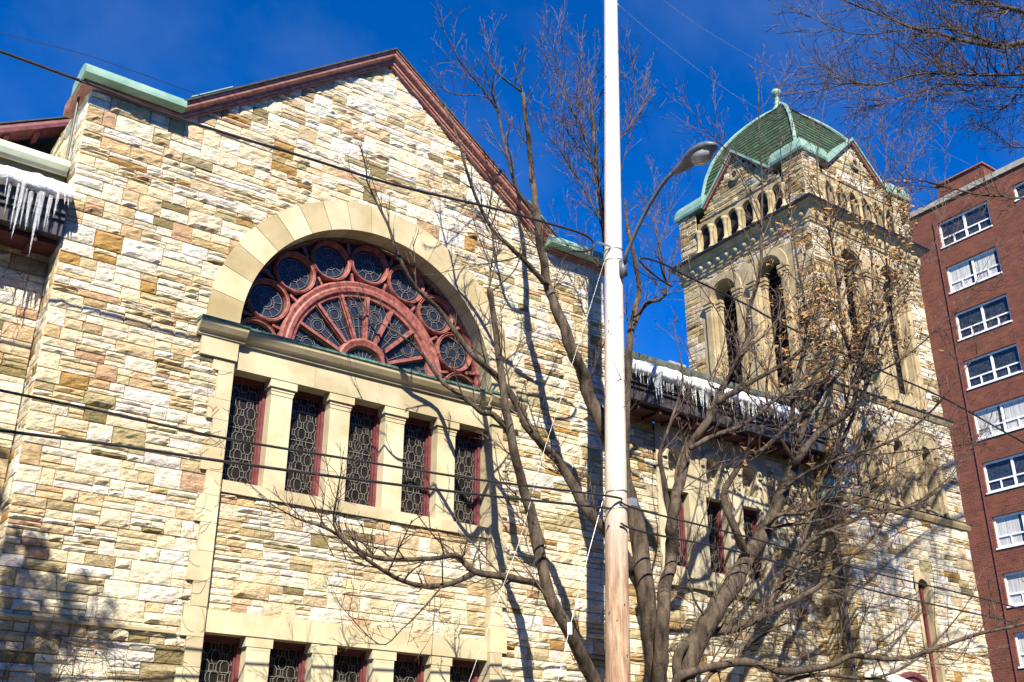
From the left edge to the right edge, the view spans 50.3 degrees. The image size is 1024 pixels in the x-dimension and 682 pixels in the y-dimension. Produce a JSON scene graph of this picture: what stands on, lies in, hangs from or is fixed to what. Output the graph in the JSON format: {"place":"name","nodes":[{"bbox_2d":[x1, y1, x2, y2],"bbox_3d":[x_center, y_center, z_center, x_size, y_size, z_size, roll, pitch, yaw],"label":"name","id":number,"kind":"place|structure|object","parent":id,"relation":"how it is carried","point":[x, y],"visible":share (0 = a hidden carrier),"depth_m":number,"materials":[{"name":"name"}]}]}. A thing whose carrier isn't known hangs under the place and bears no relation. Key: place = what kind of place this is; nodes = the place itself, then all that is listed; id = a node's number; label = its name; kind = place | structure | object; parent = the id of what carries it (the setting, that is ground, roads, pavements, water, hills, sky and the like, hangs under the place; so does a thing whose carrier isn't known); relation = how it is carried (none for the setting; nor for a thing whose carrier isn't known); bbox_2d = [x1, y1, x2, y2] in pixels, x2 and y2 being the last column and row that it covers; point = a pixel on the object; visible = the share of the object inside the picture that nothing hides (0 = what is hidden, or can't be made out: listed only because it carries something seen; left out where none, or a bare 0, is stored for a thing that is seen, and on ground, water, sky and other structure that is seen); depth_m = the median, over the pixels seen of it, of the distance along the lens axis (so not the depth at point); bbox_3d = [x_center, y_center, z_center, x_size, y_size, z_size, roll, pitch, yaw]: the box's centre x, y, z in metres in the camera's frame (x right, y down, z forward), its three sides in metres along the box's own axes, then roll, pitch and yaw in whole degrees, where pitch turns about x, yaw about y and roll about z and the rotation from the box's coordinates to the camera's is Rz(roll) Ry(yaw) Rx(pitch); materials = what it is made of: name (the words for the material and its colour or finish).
{"place":"outdoors","nodes":[
{"label":"outdoors","id":0,"kind":"place"},
{"bbox_2d":[0,32,204,96],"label":"power cable","id":1,"kind":"object","parent":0,"point":[102,60],"visible":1,"depth_m":14.41,"materials":[{"name":"black rubber"}]},
{"bbox_2d":[0,429,611,509],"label":"power cable","id":2,"kind":"object","parent":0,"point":[249,464],"visible":0.99,"depth_m":13.13,"materials":[{"name":"black rubber"}]},
{"bbox_2d":[0,0,1023,422],"label":"sky","id":3,"kind":"structure","parent":0,"point":[196,46],"materials":[{"name":"blue"}]},
{"bbox_2d":[624,348,831,681],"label":"church wing","id":4,"kind":"structure","parent":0,"point":[752,500],"depth_m":21.10,"materials":[{"name":"beige stone"}]},
{"bbox_2d":[668,491,687,566],"bbox_3d":[3.046,3.583,20.645,0.560,1.460,0.090,17,-29,-32],"label":"window","id":5,"kind":"structure","parent":4,"relation":"in","point":[680,525],"depth_m":20.71,"materials":[{"name":"red paint"}]},
{"bbox_2d":[706,500,725,573],"bbox_3d":[3.874,3.829,21.189,0.560,1.460,0.090,17,-29,-32],"label":"window","id":6,"kind":"structure","parent":4,"relation":"in","point":[715,536],"depth_m":21.30,"materials":[{"name":"black glass"}]},
{"bbox_2d":[631,359,801,426],"bbox_3d":[3.761,1.123,21.428,4.910,1.080,0.803,17,-29,-32],"label":"ice sheet","id":7,"kind":"object","parent":4,"relation":"attached to","point":[657,374],"visible":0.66,"depth_m":20.85,"materials":[{"name":"white ice"}]},
{"bbox_2d":[743,509,761,579],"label":"window","id":8,"kind":"structure","parent":4,"relation":"in","point":[750,521],"depth_m":21.97,"materials":[{"name":"black glass"}]},
{"bbox_2d":[620,6,1022,262],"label":"power cable","id":9,"kind":"object","parent":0,"point":[794,129],"visible":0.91,"depth_m":22.95,"materials":[{"name":"metal"}]},
{"bbox_2d":[667,88,992,681],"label":"church tower","id":10,"kind":"structure","parent":0,"point":[710,217],"depth_m":25.29,"materials":[{"name":"beige stone"}]},
{"bbox_2d":[918,582,936,681],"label":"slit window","id":11,"kind":"structure","parent":10,"relation":"in","point":[926,626],"depth_m":22.86,"materials":[{"name":"red paint"}]},
{"bbox_2d":[638,257,1023,443],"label":"power cable","id":12,"kind":"object","parent":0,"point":[702,283],"visible":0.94,"depth_m":20.12,"materials":[{"name":"black rubber"}]},
{"bbox_2d":[666,2,1012,185],"bbox_3d":[12.860,-4.430,28.951,26.620,1.189,0.008,17,-29,-32],"label":"power cable","id":13,"kind":"object","parent":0,"point":[824,93],"visible":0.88,"depth_m":24.80,"materials":[{"name":"metal"}]},
{"bbox_2d":[908,158,1023,681],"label":"apartment building","id":14,"kind":"structure","parent":0,"point":[991,377],"depth_m":56.16,"materials":[{"name":"red brick"}]},
{"bbox_2d":[939,201,992,248],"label":"window","id":15,"kind":"structure","parent":14,"relation":"in","point":[973,223],"depth_m":59.28,"materials":[{"name":"white glass"}]},
{"bbox_2d":[947,247,1001,294],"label":"window","id":16,"kind":"structure","parent":14,"relation":"in","point":[964,267],"depth_m":58.24,"materials":[{"name":"white glass"}]},
{"bbox_2d":[955,294,1011,341],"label":"window","id":17,"kind":"structure","parent":14,"relation":"in","point":[978,313],"depth_m":57.06,"materials":[{"name":"white glass"}]},
{"bbox_2d":[964,343,1022,390],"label":"window","id":18,"kind":"structure","parent":14,"relation":"in","point":[1005,362],"depth_m":55.90,"materials":[{"name":"white glass"}]},
{"bbox_2d":[973,396,1023,441],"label":"window","id":19,"kind":"structure","parent":14,"relation":"in","point":[1014,408],"depth_m":54.76,"materials":[{"name":"white glass"}]},
{"bbox_2d":[983,453,1023,494],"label":"window","id":20,"kind":"structure","parent":14,"relation":"in","point":[1006,473],"depth_m":53.97,"materials":[{"name":"glass"}]},
{"bbox_2d":[993,511,1023,549],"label":"window","id":21,"kind":"structure","parent":14,"relation":"in","point":[1009,528],"depth_m":53.05,"materials":[{"name":"white glass"}]},
{"bbox_2d":[1003,571,1023,607],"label":"window","id":22,"kind":"structure","parent":14,"relation":"in","point":[1014,587],"depth_m":52.12,"materials":[{"name":"white glass"}]},
{"bbox_2d":[1014,182,1023,201],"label":"window","id":23,"kind":"structure","parent":14,"relation":"in","point":[1020,187],"depth_m":57.16,"materials":[{"name":"white glass"}]},
{"bbox_2d":[1014,632,1023,668],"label":"window","id":24,"kind":"structure","parent":14,"relation":"in","point":[1019,637],"depth_m":51.23,"materials":[{"name":"white glass"}]},
{"label":"ground","id":25,"kind":"structure","parent":0,"visible":0},
{"bbox_2d":[0,97,79,502],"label":"church wing","id":26,"kind":"structure","parent":25,"relation":"on","point":[14,251],"depth_m":14.58,"materials":[{"name":"beige stone"}]},
{"bbox_2d":[0,116,70,153],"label":"roof","id":27,"kind":"structure","parent":26,"relation":"on","point":[43,135],"depth_m":17.54,"materials":[{"name":"red paint"}]},
{"bbox_2d":[0,165,74,256],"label":"ice sheet","id":28,"kind":"object","parent":26,"relation":"attached to","point":[41,186],"visible":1,"depth_m":14.38,"materials":[{"name":"white ice"}]},
{"bbox_2d":[0,47,604,681],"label":"church hall","id":29,"kind":"structure","parent":25,"relation":"on","point":[182,257],"depth_m":16.14,"materials":[{"name":"stone"}]},
{"bbox_2d":[0,555,219,681],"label":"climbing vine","id":30,"kind":"object","parent":29,"relation":"attached to","point":[65,642],"visible":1,"depth_m":13.05,"materials":[{"name":"brown plant"}]},
{"bbox_2d":[199,634,240,681],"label":"window","id":31,"kind":"structure","parent":29,"relation":"in","point":[220,657],"depth_m":14.39,"materials":[{"name":"glass"}]},
{"bbox_2d":[222,375,265,485],"bbox_3d":[-3.889,1.308,15.643,0.620,1.630,0.090,17,-29,-32],"label":"window","id":32,"kind":"structure","parent":29,"relation":"in","point":[248,396],"depth_m":15.73,"materials":[{"name":"black glass"}]},
{"bbox_2d":[267,641,305,681],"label":"window","id":33,"kind":"structure","parent":29,"relation":"in","point":[287,661],"depth_m":14.92,"materials":[{"name":"glass"}]},
{"bbox_2d":[284,390,324,496],"bbox_3d":[-3.116,1.538,16.151,0.620,1.630,0.090,17,-29,-32],"label":"window","id":34,"kind":"structure","parent":29,"relation":"in","point":[307,412],"depth_m":16.25,"materials":[{"name":"black glass"}]},
{"bbox_2d":[333,648,366,681],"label":"window","id":35,"kind":"structure","parent":29,"relation":"in","point":[350,665],"depth_m":15.44,"materials":[{"name":"black glass"}]},
{"bbox_2d":[240,238,479,387],"bbox_3d":[-2.375,-0.536,17.755,4.460,2.330,0.150,17,-29,-32],"label":"wheel window","id":36,"kind":"structure","parent":29,"relation":"in","point":[300,293],"depth_m":17.70,"materials":[{"name":"red paint"}]},
{"bbox_2d":[344,404,379,506],"bbox_3d":[-2.344,1.767,16.659,0.620,1.630,0.090,17,-29,-32],"label":"window","id":37,"kind":"structure","parent":29,"relation":"in","point":[364,423],"depth_m":16.75,"materials":[{"name":"black glass"}]},
{"bbox_2d":[393,654,423,681],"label":"window","id":38,"kind":"structure","parent":29,"relation":"in","point":[406,669],"depth_m":15.97,"materials":[{"name":"black glass"}]},
{"bbox_2d":[401,417,431,516],"bbox_3d":[-1.571,1.996,17.167,0.620,1.630,0.090,17,-29,-32],"label":"window","id":39,"kind":"structure","parent":29,"relation":"in","point":[417,433],"depth_m":17.26,"materials":[{"name":"black glass"}]},
{"bbox_2d":[450,659,477,681],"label":"window","id":40,"kind":"structure","parent":29,"relation":"in","point":[460,670],"depth_m":16.50,"materials":[{"name":"black glass"}]},
{"bbox_2d":[453,429,480,525],"bbox_3d":[-0.798,2.226,17.675,0.620,1.630,0.090,17,-29,-32],"label":"window","id":41,"kind":"structure","parent":29,"relation":"in","point":[467,445],"depth_m":17.77,"materials":[{"name":"black glass"}]},
{"bbox_2d":[236,0,696,681],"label":"bare tree","id":42,"kind":"object","parent":25,"relation":"on","point":[640,570],"visible":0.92,"depth_m":17.14,"materials":[{"name":"brown plant"}]},
{"bbox_2d":[598,0,636,681],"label":"utility pole","id":43,"kind":"object","parent":25,"relation":"on","point":[617,642],"visible":0.97,"depth_m":17.14,"materials":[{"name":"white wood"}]},
{"bbox_2d":[0,50,594,252],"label":"power cable","id":44,"kind":"object","parent":43,"relation":"attached to","point":[254,141],"visible":1,"depth_m":14.92,"materials":[{"name":"black rubber"}]},
{"bbox_2d":[0,389,622,500],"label":"power cable","id":45,"kind":"object","parent":43,"relation":"attached to","point":[230,439],"visible":1,"depth_m":13.27,"materials":[{"name":"black rubber"}]},
{"bbox_2d":[469,247,608,680],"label":"guy wire","id":46,"kind":"object","parent":43,"relation":"attached to","point":[537,473],"visible":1,"depth_m":15.58,"materials":[{"name":"metal"}]},
{"bbox_2d":[557,486,606,681],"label":"guy wire","id":47,"kind":"object","parent":43,"relation":"attached to","point":[569,628],"visible":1,"depth_m":15.08,"materials":[{"name":"metal"}]},
{"bbox_2d":[623,256,712,281],"bbox_3d":[2.759,-1.188,19.021,2.159,0.503,0.016,17,-29,-32],"label":"wire","id":48,"kind":"object","parent":43,"relation":"attached to","point":[667,281],"visible":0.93,"depth_m":18.89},
{"bbox_2d":[619,141,717,278],"bbox_3d":[2.488,-2.128,17.546,0.352,1.520,2.330,17,-29,-32],"label":"street lamp","id":49,"kind":"object","parent":43,"relation":"attached to","point":[700,153],"visible":1,"depth_m":17.36,"materials":[{"name":"grey metal"}]},
{"bbox_2d":[620,522,1018,622],"bbox_3d":[11.518,6.107,22.455,24.446,1.057,0.031,17,-29,-32],"label":"power cable","id":50,"kind":"object","parent":43,"relation":"attached to","point":[670,537],"visible":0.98,"depth_m":17.98,"materials":[{"name":"black rubber"}]},
{"bbox_2d":[620,500,1023,609],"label":"power cable","id":51,"kind":"object","parent":43,"relation":"attached to","point":[629,506],"visible":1,"depth_m":18.29,"materials":[{"name":"black rubber"}]},
{"bbox_2d":[636,43,1023,681],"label":"bare tree","id":52,"kind":"object","parent":25,"relation":"on","point":[691,647],"visible":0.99,"depth_m":19.65,"materials":[{"name":"brown plant"}]},
{"bbox_2d":[763,0,1023,232],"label":"bare tree","id":53,"kind":"object","parent":25,"relation":"on","point":[1000,45],"visible":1,"depth_m":17.73,"materials":[{"name":"brown plant"}]}
]}

